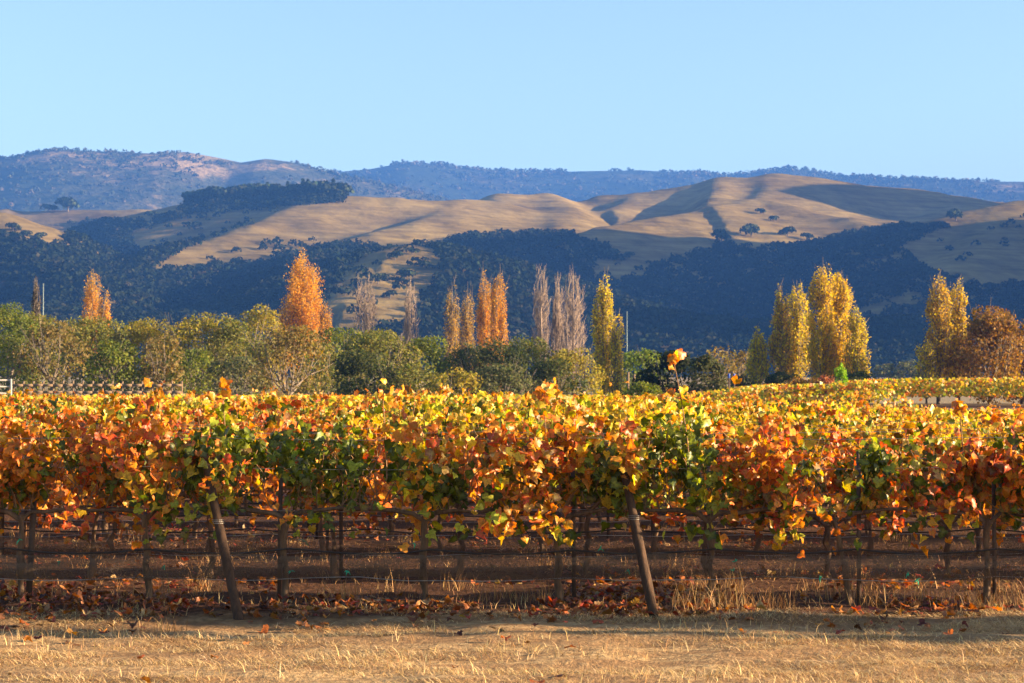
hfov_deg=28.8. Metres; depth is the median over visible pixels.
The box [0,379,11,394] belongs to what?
paddock gate
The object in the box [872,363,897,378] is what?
distant tree
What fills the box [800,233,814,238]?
oak tree
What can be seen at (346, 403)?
grapevine
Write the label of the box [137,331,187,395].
olive tree
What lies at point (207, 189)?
ridge tree
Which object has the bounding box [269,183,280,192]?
ridge tree
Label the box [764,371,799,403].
dark shrub
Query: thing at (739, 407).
grapevine
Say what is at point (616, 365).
poplar tree
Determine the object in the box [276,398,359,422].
grapevine
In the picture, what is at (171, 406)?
grapevine
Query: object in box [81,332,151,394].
olive tree
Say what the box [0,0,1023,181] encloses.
sky
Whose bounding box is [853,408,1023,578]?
grapevine
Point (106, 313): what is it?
poplar tree
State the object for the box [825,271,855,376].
poplar tree
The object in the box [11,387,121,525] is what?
grapevine
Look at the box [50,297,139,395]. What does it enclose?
olive tree
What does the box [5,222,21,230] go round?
oak tree
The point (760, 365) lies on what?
poplar tree
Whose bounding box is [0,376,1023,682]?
ground
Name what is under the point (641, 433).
trellis wire
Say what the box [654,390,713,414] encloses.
grapevine
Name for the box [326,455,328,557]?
steel stake
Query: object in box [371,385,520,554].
grapevine
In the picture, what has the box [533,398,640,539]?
grapevine
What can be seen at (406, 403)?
grapevine
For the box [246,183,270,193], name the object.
ridge tree
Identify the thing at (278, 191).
ridge tree
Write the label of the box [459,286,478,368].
poplar tree
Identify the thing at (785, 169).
mountain woodland
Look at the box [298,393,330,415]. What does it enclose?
grapevine
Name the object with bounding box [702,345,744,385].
bare thicket
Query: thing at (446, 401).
grapevine
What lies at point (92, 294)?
poplar tree
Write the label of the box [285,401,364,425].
grapevine
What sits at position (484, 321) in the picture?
poplar tree
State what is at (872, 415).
grapevine
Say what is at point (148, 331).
olive tree
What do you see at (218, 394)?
grapevine
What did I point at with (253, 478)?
grapevine
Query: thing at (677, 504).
grapevine
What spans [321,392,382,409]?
grapevine
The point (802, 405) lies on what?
grapevine
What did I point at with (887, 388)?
distant vine rows
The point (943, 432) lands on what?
grapevine
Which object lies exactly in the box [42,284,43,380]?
utility pole
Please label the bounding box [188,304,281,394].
olive tree
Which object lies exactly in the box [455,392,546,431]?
grapevine
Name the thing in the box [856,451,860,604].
steel stake
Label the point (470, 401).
grapevine
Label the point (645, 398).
grapevine
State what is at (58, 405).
grapevine
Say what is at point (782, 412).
grapevine
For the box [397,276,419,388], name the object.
bare poplar
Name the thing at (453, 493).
grapevine
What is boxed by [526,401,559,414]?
grapevine
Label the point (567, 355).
olive tree
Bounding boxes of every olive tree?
[0,302,46,395]
[0,311,64,395]
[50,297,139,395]
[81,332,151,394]
[101,317,175,394]
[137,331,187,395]
[149,311,244,394]
[159,347,220,394]
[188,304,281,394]
[193,355,273,394]
[238,304,286,393]
[288,342,349,395]
[313,327,379,394]
[331,342,407,395]
[339,323,423,394]
[376,361,451,394]
[382,334,459,392]
[420,364,482,394]
[442,342,494,393]
[452,330,531,394]
[467,357,536,394]
[498,334,565,389]
[511,357,588,394]
[550,342,606,395]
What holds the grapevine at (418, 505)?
on the ground at (628, 652)
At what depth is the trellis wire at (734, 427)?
21.04 m
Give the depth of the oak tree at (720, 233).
1768.71 m
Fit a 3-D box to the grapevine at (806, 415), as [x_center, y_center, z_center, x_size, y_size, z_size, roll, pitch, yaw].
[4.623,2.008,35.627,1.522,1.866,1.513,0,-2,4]
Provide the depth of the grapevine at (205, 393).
42.82 m
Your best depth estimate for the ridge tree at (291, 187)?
1893.14 m
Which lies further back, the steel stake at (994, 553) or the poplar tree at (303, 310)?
the poplar tree at (303, 310)
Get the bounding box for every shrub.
[620,380,664,395]
[730,374,759,386]
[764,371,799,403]
[784,373,823,406]
[816,375,835,405]
[830,371,875,402]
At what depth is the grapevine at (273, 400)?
18.50 m
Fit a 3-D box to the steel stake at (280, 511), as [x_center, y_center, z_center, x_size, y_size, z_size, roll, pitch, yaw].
[-1.889,1.579,16.228,0.036,1.500,0.035,1,-2,0]
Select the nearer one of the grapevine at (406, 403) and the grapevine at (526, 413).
the grapevine at (526, 413)
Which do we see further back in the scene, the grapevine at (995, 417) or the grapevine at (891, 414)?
the grapevine at (891, 414)
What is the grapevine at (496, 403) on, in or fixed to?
on the ground at (628, 652)
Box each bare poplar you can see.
[349,273,379,393]
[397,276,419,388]
[530,264,553,384]
[548,273,564,378]
[557,265,586,393]
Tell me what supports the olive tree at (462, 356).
on the ground at (628, 652)
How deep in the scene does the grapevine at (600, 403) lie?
28.06 m
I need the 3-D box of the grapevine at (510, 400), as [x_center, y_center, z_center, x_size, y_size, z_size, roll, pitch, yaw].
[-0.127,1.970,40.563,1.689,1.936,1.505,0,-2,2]
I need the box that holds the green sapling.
[833,363,847,405]
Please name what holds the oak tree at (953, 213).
on the foothills
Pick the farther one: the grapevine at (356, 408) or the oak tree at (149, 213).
the oak tree at (149, 213)
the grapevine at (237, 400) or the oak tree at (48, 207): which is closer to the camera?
the grapevine at (237, 400)
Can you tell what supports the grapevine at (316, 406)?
on the ground at (628, 652)
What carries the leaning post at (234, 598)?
on the ground at (628, 652)
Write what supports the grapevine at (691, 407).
on the ground at (628, 652)
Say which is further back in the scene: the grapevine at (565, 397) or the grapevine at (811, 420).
the grapevine at (565, 397)
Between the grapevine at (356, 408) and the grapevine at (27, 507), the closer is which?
the grapevine at (27, 507)
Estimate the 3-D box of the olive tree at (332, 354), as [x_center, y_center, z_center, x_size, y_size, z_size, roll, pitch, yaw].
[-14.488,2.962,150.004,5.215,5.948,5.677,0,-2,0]
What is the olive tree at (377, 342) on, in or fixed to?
on the ground at (628, 652)
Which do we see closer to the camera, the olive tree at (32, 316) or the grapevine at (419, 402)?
the grapevine at (419, 402)
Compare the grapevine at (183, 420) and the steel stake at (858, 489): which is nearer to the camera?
the steel stake at (858, 489)
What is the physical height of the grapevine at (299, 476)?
1.943 m
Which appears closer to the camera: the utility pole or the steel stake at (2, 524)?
the steel stake at (2, 524)
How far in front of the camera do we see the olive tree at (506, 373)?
131.17 m
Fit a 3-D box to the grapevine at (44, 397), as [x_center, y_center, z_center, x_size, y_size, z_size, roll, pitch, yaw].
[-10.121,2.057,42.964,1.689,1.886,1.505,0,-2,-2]
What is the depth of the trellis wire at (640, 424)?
23.48 m
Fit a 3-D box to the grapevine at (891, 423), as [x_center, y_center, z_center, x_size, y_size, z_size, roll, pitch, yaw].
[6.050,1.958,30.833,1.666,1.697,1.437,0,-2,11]
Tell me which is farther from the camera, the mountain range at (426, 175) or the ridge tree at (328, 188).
the mountain range at (426, 175)
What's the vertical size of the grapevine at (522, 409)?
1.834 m
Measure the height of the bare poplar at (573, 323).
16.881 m
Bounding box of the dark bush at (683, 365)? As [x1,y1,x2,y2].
[632,350,701,394]
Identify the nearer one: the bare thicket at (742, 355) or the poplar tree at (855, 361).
the poplar tree at (855, 361)
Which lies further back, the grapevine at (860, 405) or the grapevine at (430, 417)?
the grapevine at (860, 405)
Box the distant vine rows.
[0,376,1023,423]
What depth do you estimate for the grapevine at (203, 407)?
30.93 m
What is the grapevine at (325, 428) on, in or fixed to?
on the ground at (628, 652)
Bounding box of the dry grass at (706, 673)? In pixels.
[0,517,1023,682]
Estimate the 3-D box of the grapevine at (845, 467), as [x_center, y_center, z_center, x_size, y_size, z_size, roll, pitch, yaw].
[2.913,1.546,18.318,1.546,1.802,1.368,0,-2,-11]
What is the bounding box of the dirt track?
[946,408,1023,410]
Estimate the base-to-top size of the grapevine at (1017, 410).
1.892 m
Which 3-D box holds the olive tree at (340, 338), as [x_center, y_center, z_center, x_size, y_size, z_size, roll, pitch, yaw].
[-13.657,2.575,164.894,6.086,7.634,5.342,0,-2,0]
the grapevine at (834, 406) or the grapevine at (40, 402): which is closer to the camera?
the grapevine at (40, 402)
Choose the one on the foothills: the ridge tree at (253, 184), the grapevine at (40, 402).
the ridge tree at (253, 184)
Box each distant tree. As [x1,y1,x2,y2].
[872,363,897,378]
[887,359,922,378]
[909,365,922,378]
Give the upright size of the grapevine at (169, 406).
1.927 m
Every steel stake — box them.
[1,514,3,550]
[24,506,26,536]
[26,455,39,601]
[277,446,282,601]
[315,512,317,538]
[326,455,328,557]
[339,451,342,578]
[570,457,575,601]
[607,512,609,537]
[651,507,652,535]
[707,465,710,559]
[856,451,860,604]
[992,453,996,603]
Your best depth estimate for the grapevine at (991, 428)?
18.87 m
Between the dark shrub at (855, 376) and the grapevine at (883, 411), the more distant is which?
the dark shrub at (855, 376)
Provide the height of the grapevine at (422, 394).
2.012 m
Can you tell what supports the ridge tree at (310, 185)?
on the foothills
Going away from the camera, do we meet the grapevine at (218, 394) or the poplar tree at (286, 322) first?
the grapevine at (218, 394)
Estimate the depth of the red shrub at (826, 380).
110.64 m
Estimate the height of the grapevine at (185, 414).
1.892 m
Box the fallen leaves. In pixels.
[0,503,1023,682]
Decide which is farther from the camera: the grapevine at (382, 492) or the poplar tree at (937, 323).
the poplar tree at (937, 323)
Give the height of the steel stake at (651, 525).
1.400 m
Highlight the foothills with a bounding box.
[0,173,1023,375]
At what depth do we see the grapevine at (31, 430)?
18.33 m
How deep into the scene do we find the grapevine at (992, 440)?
25.55 m
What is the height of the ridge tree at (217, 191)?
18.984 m
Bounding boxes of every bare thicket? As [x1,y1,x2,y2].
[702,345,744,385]
[726,349,753,383]
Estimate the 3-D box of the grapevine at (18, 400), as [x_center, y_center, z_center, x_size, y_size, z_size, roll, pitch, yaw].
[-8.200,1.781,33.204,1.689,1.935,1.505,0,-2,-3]
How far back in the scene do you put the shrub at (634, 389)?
109.67 m
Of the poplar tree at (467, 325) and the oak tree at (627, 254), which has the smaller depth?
the poplar tree at (467, 325)
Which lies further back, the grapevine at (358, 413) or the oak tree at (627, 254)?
the oak tree at (627, 254)
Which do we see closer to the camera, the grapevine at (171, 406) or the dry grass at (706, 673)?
the dry grass at (706, 673)
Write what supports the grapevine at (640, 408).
on the ground at (628, 652)
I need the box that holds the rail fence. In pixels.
[13,381,182,395]
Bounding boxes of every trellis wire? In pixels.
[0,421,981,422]
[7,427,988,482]
[8,437,1020,584]
[36,431,1023,495]
[39,424,1009,445]
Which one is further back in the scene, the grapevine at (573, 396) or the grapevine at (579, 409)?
the grapevine at (573, 396)
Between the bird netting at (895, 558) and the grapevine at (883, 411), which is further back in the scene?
the grapevine at (883, 411)
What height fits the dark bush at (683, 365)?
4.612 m
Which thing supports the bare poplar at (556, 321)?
on the ground at (628, 652)
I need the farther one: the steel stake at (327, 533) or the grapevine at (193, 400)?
the grapevine at (193, 400)
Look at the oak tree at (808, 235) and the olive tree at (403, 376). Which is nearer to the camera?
the olive tree at (403, 376)
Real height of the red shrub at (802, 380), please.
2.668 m
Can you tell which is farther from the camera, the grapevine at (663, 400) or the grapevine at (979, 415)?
the grapevine at (979, 415)
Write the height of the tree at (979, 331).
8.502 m
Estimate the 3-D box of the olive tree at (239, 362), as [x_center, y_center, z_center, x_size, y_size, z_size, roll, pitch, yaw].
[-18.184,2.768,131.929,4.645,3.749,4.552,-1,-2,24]
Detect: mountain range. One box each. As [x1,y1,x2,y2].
[0,150,441,210]
[336,163,1023,202]
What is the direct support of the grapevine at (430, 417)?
on the ground at (628, 652)
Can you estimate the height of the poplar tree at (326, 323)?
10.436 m
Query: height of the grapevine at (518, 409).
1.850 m
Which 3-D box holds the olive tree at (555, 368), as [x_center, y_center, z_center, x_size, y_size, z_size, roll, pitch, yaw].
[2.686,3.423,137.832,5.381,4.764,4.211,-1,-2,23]
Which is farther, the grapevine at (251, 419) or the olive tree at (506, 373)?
the olive tree at (506, 373)
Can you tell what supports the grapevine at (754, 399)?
on the ground at (628, 652)
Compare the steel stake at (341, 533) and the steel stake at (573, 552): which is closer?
the steel stake at (573, 552)
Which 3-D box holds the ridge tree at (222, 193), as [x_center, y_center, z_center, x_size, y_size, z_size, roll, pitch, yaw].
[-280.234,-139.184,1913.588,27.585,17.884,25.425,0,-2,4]
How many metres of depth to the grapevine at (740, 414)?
40.87 m
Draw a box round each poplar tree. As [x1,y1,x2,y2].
[30,276,41,389]
[81,268,103,388]
[95,287,112,380]
[276,299,292,389]
[281,247,325,374]
[316,301,332,361]
[443,276,463,393]
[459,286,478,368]
[474,268,492,363]
[488,268,510,391]
[588,266,615,394]
[606,310,627,393]
[741,324,770,384]
[765,280,797,382]
[787,279,810,379]
[801,263,842,379]
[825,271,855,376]
[840,305,871,399]
[912,339,938,403]
[921,269,955,403]
[944,276,972,400]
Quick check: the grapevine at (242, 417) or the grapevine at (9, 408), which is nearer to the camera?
the grapevine at (242, 417)
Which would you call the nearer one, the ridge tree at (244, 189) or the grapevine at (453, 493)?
the grapevine at (453, 493)
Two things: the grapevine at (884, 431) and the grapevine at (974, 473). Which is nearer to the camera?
the grapevine at (974, 473)
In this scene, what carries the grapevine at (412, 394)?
on the ground at (628, 652)
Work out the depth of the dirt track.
103.65 m
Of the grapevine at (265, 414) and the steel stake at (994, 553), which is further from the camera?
the grapevine at (265, 414)
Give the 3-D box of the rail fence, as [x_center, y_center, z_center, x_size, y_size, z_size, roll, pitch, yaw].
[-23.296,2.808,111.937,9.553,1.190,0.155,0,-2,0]
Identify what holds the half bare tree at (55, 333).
on the ground at (628, 652)
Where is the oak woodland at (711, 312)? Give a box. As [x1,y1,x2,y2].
[0,189,1023,378]
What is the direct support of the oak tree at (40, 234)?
on the foothills
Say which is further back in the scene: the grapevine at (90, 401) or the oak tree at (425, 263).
the oak tree at (425, 263)
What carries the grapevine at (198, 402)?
on the ground at (628, 652)
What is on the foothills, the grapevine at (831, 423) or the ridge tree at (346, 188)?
the ridge tree at (346, 188)
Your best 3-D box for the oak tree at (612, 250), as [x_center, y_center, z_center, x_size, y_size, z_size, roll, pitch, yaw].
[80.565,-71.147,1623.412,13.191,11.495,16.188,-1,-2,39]
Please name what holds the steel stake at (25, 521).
on the ground at (628, 652)
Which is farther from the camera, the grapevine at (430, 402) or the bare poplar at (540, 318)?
the bare poplar at (540, 318)
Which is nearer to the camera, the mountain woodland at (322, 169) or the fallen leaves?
the fallen leaves
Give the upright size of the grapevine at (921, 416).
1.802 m
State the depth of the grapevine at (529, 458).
15.79 m
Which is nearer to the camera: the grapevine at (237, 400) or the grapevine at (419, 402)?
the grapevine at (419, 402)
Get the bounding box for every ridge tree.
[180,188,200,198]
[189,190,209,198]
[197,185,223,197]
[206,186,216,193]
[207,188,234,198]
[209,186,239,195]
[230,185,246,198]
[236,186,254,194]
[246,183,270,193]
[249,183,262,186]
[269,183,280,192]
[273,186,285,194]
[283,184,300,191]
[299,180,331,190]
[314,183,345,194]
[334,182,354,193]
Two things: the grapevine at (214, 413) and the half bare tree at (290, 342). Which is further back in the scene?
the half bare tree at (290, 342)
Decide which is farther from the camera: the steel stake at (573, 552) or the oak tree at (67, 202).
the oak tree at (67, 202)
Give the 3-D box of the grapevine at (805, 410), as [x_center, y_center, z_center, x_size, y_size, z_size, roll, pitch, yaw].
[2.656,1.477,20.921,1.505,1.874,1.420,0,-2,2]
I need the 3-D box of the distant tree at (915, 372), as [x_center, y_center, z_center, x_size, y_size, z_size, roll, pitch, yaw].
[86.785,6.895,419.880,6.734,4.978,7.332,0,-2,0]
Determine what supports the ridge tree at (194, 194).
on the foothills
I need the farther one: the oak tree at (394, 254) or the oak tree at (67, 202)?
the oak tree at (67, 202)
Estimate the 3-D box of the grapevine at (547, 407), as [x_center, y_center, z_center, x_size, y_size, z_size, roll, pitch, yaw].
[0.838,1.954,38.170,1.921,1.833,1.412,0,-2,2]
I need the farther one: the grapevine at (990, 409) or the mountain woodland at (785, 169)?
the mountain woodland at (785, 169)
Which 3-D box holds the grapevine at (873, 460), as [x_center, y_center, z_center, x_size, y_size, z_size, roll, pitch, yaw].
[2.621,1.368,15.892,1.580,1.742,1.242,0,-2,-6]
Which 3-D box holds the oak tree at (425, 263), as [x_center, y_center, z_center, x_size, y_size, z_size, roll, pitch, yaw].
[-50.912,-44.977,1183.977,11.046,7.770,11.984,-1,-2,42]
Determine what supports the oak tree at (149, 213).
on the foothills
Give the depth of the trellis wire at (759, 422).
25.92 m
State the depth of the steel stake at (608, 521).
23.52 m
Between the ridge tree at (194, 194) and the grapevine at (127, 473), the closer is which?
the grapevine at (127, 473)
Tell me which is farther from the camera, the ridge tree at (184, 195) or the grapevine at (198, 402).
the ridge tree at (184, 195)
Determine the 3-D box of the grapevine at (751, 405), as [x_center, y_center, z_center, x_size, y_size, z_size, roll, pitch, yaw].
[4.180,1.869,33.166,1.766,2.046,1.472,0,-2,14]
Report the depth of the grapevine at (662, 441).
15.87 m
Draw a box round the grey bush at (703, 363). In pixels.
[685,354,727,394]
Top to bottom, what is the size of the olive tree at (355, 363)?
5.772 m
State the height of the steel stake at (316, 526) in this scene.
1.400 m
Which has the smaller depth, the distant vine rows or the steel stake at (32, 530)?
the steel stake at (32, 530)
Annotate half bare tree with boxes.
[11,317,93,394]
[242,324,331,395]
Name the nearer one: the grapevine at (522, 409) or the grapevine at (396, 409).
the grapevine at (396, 409)
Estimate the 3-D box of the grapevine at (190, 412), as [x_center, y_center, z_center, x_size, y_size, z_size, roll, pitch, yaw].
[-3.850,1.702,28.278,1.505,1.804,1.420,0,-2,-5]
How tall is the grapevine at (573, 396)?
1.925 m
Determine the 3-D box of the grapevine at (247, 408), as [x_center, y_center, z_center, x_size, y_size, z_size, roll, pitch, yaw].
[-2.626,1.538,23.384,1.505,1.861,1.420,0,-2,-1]
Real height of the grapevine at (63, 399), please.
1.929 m
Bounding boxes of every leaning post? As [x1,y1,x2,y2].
[203,458,244,619]
[619,457,658,618]
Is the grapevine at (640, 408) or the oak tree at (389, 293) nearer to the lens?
the grapevine at (640, 408)
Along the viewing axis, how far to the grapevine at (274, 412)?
37.71 m
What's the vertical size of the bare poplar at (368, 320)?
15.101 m
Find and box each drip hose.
[0,512,1019,537]
[0,528,1023,556]
[0,547,1023,581]
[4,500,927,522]
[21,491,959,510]
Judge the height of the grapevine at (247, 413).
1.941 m
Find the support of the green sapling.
on the ground at (628, 652)
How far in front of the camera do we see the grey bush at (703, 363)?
113.45 m
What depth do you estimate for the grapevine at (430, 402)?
45.57 m
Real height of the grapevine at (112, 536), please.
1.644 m
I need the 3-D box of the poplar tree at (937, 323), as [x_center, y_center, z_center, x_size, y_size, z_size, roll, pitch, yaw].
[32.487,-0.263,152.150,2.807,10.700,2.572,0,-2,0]
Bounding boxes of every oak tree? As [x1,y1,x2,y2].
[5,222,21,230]
[20,229,32,235]
[34,232,46,237]
[40,204,58,212]
[54,196,79,211]
[144,211,158,217]
[336,288,351,295]
[367,273,386,283]
[380,290,397,297]
[387,251,403,259]
[395,269,417,279]
[405,247,420,254]
[416,260,436,269]
[603,247,620,258]
[623,251,634,258]
[710,228,730,241]
[739,223,759,236]
[755,208,765,213]
[768,215,778,220]
[777,225,796,235]
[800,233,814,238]
[946,208,962,220]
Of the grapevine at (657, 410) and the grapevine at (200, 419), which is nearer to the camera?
the grapevine at (657, 410)
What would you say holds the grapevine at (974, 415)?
on the ground at (628, 652)
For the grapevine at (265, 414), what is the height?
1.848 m
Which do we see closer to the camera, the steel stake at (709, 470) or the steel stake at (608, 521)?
the steel stake at (709, 470)
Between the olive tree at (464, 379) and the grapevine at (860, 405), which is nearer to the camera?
the grapevine at (860, 405)
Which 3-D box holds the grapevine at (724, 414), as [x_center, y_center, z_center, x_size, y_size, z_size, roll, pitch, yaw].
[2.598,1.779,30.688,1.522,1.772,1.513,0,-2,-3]
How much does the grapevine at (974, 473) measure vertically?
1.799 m
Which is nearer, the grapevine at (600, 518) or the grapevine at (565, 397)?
the grapevine at (600, 518)
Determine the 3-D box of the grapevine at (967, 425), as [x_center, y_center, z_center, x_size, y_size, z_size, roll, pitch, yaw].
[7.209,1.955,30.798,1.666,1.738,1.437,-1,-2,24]
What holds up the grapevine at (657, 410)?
on the ground at (628, 652)
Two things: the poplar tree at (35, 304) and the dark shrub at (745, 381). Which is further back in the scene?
the poplar tree at (35, 304)
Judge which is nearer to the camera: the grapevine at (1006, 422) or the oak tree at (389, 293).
the grapevine at (1006, 422)
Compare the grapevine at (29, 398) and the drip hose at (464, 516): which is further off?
the grapevine at (29, 398)
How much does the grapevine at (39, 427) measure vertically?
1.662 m
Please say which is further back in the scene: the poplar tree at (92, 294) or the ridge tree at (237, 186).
the ridge tree at (237, 186)
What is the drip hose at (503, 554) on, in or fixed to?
hanging from the trellis wire at (550, 467)
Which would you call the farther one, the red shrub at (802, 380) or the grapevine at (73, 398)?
the red shrub at (802, 380)
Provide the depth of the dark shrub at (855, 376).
149.52 m
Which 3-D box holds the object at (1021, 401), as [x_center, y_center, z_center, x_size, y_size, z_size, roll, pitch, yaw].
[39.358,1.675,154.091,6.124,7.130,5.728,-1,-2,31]
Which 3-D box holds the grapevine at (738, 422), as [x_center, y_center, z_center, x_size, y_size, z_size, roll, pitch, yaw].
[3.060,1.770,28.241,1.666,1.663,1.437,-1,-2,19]
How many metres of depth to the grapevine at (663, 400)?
35.64 m
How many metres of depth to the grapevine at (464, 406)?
30.68 m
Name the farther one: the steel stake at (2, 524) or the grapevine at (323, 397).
the grapevine at (323, 397)
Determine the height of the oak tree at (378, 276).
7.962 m
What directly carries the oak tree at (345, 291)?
on the foothills
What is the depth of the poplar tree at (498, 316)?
229.85 m
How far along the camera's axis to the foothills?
1821.97 m
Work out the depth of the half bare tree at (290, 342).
125.38 m
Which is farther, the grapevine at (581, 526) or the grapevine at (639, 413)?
the grapevine at (639, 413)
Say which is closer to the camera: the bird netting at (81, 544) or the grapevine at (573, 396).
the bird netting at (81, 544)
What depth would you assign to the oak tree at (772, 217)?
1945.57 m
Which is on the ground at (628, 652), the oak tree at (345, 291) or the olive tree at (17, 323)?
the olive tree at (17, 323)
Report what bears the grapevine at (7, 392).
on the ground at (628, 652)
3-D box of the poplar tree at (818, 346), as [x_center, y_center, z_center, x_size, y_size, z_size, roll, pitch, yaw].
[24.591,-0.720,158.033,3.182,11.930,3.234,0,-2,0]
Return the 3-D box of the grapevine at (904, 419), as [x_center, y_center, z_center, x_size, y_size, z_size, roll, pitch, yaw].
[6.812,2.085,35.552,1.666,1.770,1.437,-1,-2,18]
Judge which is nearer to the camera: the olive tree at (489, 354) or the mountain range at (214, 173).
the olive tree at (489, 354)
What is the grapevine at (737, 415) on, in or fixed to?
on the ground at (628, 652)
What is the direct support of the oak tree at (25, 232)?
on the foothills
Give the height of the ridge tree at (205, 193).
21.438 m
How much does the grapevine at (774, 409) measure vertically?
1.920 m
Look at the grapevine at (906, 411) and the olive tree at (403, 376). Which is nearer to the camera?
the grapevine at (906, 411)
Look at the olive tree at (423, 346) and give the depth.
159.57 m
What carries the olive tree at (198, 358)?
on the ground at (628, 652)
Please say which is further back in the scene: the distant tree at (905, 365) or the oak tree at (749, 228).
the oak tree at (749, 228)
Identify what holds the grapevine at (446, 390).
on the ground at (628, 652)
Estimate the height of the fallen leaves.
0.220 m
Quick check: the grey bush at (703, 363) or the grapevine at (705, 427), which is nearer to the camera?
the grapevine at (705, 427)
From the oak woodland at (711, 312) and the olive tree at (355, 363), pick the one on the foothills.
the oak woodland at (711, 312)
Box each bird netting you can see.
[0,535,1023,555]
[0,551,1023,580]
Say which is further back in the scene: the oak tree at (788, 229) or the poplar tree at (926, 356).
the oak tree at (788, 229)
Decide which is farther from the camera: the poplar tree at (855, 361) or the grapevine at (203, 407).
the poplar tree at (855, 361)
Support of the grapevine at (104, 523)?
on the ground at (628, 652)
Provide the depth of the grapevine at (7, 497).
20.93 m
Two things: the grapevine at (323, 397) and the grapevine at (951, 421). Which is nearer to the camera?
the grapevine at (951, 421)
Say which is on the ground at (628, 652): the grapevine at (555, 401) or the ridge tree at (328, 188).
the grapevine at (555, 401)
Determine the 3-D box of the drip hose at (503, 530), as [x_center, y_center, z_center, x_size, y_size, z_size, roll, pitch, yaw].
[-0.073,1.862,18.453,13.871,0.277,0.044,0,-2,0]
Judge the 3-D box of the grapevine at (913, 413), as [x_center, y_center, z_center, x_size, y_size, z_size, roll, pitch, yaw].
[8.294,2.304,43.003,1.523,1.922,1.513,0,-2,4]
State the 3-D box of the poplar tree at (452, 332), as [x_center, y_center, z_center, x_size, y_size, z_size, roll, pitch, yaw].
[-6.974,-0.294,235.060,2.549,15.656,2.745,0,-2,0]
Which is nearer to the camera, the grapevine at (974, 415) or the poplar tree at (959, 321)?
the grapevine at (974, 415)
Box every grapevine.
[0,389,115,601]
[0,390,62,414]
[0,391,48,425]
[0,399,49,504]
[0,407,45,430]
[0,409,67,515]
[0,422,64,556]
[2,388,39,420]
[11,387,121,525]
[19,409,58,439]
[23,405,180,578]
[27,391,81,406]
[38,393,57,413]
[39,391,141,498]
[40,394,128,447]
[40,416,175,557]
[47,383,207,538]
[49,377,249,601]
[60,392,88,407]
[65,399,120,414]
[67,391,121,410]
[83,392,147,413]
[119,400,202,526]
[121,392,195,420]
[125,407,226,447]
[129,396,217,426]
[139,391,265,537]
[141,381,301,577]
[147,390,180,407]
[147,412,297,557]
[157,394,185,411]
[163,389,231,426]
[172,377,376,602]
[178,405,281,526]
[180,390,218,410]
[181,395,230,414]
[187,404,283,514]
[188,403,282,504]
[203,400,291,422]
[211,389,288,413]
[217,386,279,412]
[219,399,295,421]
[227,393,344,538]
[243,414,387,558]
[248,408,432,579]
[254,395,322,489]
[257,387,327,414]
[266,388,375,480]
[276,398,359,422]
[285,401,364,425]
[292,394,371,420]
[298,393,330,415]
[309,399,367,415]
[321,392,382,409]
[325,385,470,538]
[331,378,530,602]
[339,395,363,407]
[349,395,408,419]
[352,396,425,425]
[368,402,411,420]
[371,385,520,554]
[374,400,470,512]
[381,398,435,410]
[386,388,443,413]
[389,400,554,578]
[395,383,493,416]
[408,393,436,404]
[417,393,493,426]
[426,389,455,406]
[439,391,533,539]
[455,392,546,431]
[462,377,634,554]
[464,388,657,604]
[466,389,532,415]
[471,397,527,412]
[481,392,495,407]
[482,396,531,419]
[483,399,671,576]
[485,391,528,409]
[503,397,566,409]
[516,396,590,412]
[519,402,560,418]
[524,381,631,511]
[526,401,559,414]
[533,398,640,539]
[545,398,569,413]
[548,408,641,525]
[549,392,598,411]
[550,390,713,558]
[590,393,649,416]
[594,398,682,417]
[607,390,709,496]
[615,396,743,541]
[624,436,779,577]
[632,348,816,599]
[633,406,717,525]
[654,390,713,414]
[660,387,743,425]
[669,400,728,491]
[681,396,745,421]
[694,409,761,431]
[697,393,835,557]
[701,390,758,420]
[714,401,758,422]
[715,397,828,524]
[717,405,784,425]
[719,404,848,517]
[740,393,809,440]
[748,404,951,604]
[752,402,809,422]
[754,395,833,427]
[754,412,921,575]
[757,399,861,508]
[776,392,874,505]
[784,397,901,523]
[803,400,943,540]
[808,401,966,558]
[810,397,875,421]
[812,395,888,426]
[825,414,880,430]
[844,394,943,438]
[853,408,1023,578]
[866,407,935,423]
[870,409,916,433]
[873,398,1023,606]
[874,405,941,444]
[874,413,923,440]
[882,415,983,525]
[885,404,930,420]
[890,410,964,429]
[912,423,1014,557]
[915,402,992,431]
[918,407,1019,442]
[930,413,1023,537]
[933,407,991,426]
[942,407,1012,429]
[948,412,1008,442]
[976,415,1016,446]
[989,426,1023,528]
[1002,403,1023,427]
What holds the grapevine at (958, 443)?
on the ground at (628, 652)
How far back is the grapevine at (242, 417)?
25.80 m
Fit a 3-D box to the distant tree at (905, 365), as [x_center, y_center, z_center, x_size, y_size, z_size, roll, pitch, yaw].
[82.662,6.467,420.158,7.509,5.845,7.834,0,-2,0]
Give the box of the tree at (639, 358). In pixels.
[622,346,670,392]
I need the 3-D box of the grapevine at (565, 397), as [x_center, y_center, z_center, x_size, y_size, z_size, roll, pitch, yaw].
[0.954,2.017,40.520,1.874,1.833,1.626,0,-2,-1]
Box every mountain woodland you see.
[0,146,454,210]
[326,159,1023,201]
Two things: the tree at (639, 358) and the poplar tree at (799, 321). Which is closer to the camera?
the poplar tree at (799, 321)
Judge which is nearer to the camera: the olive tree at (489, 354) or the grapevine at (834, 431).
the grapevine at (834, 431)
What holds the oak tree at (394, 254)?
on the foothills
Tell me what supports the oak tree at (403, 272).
on the foothills

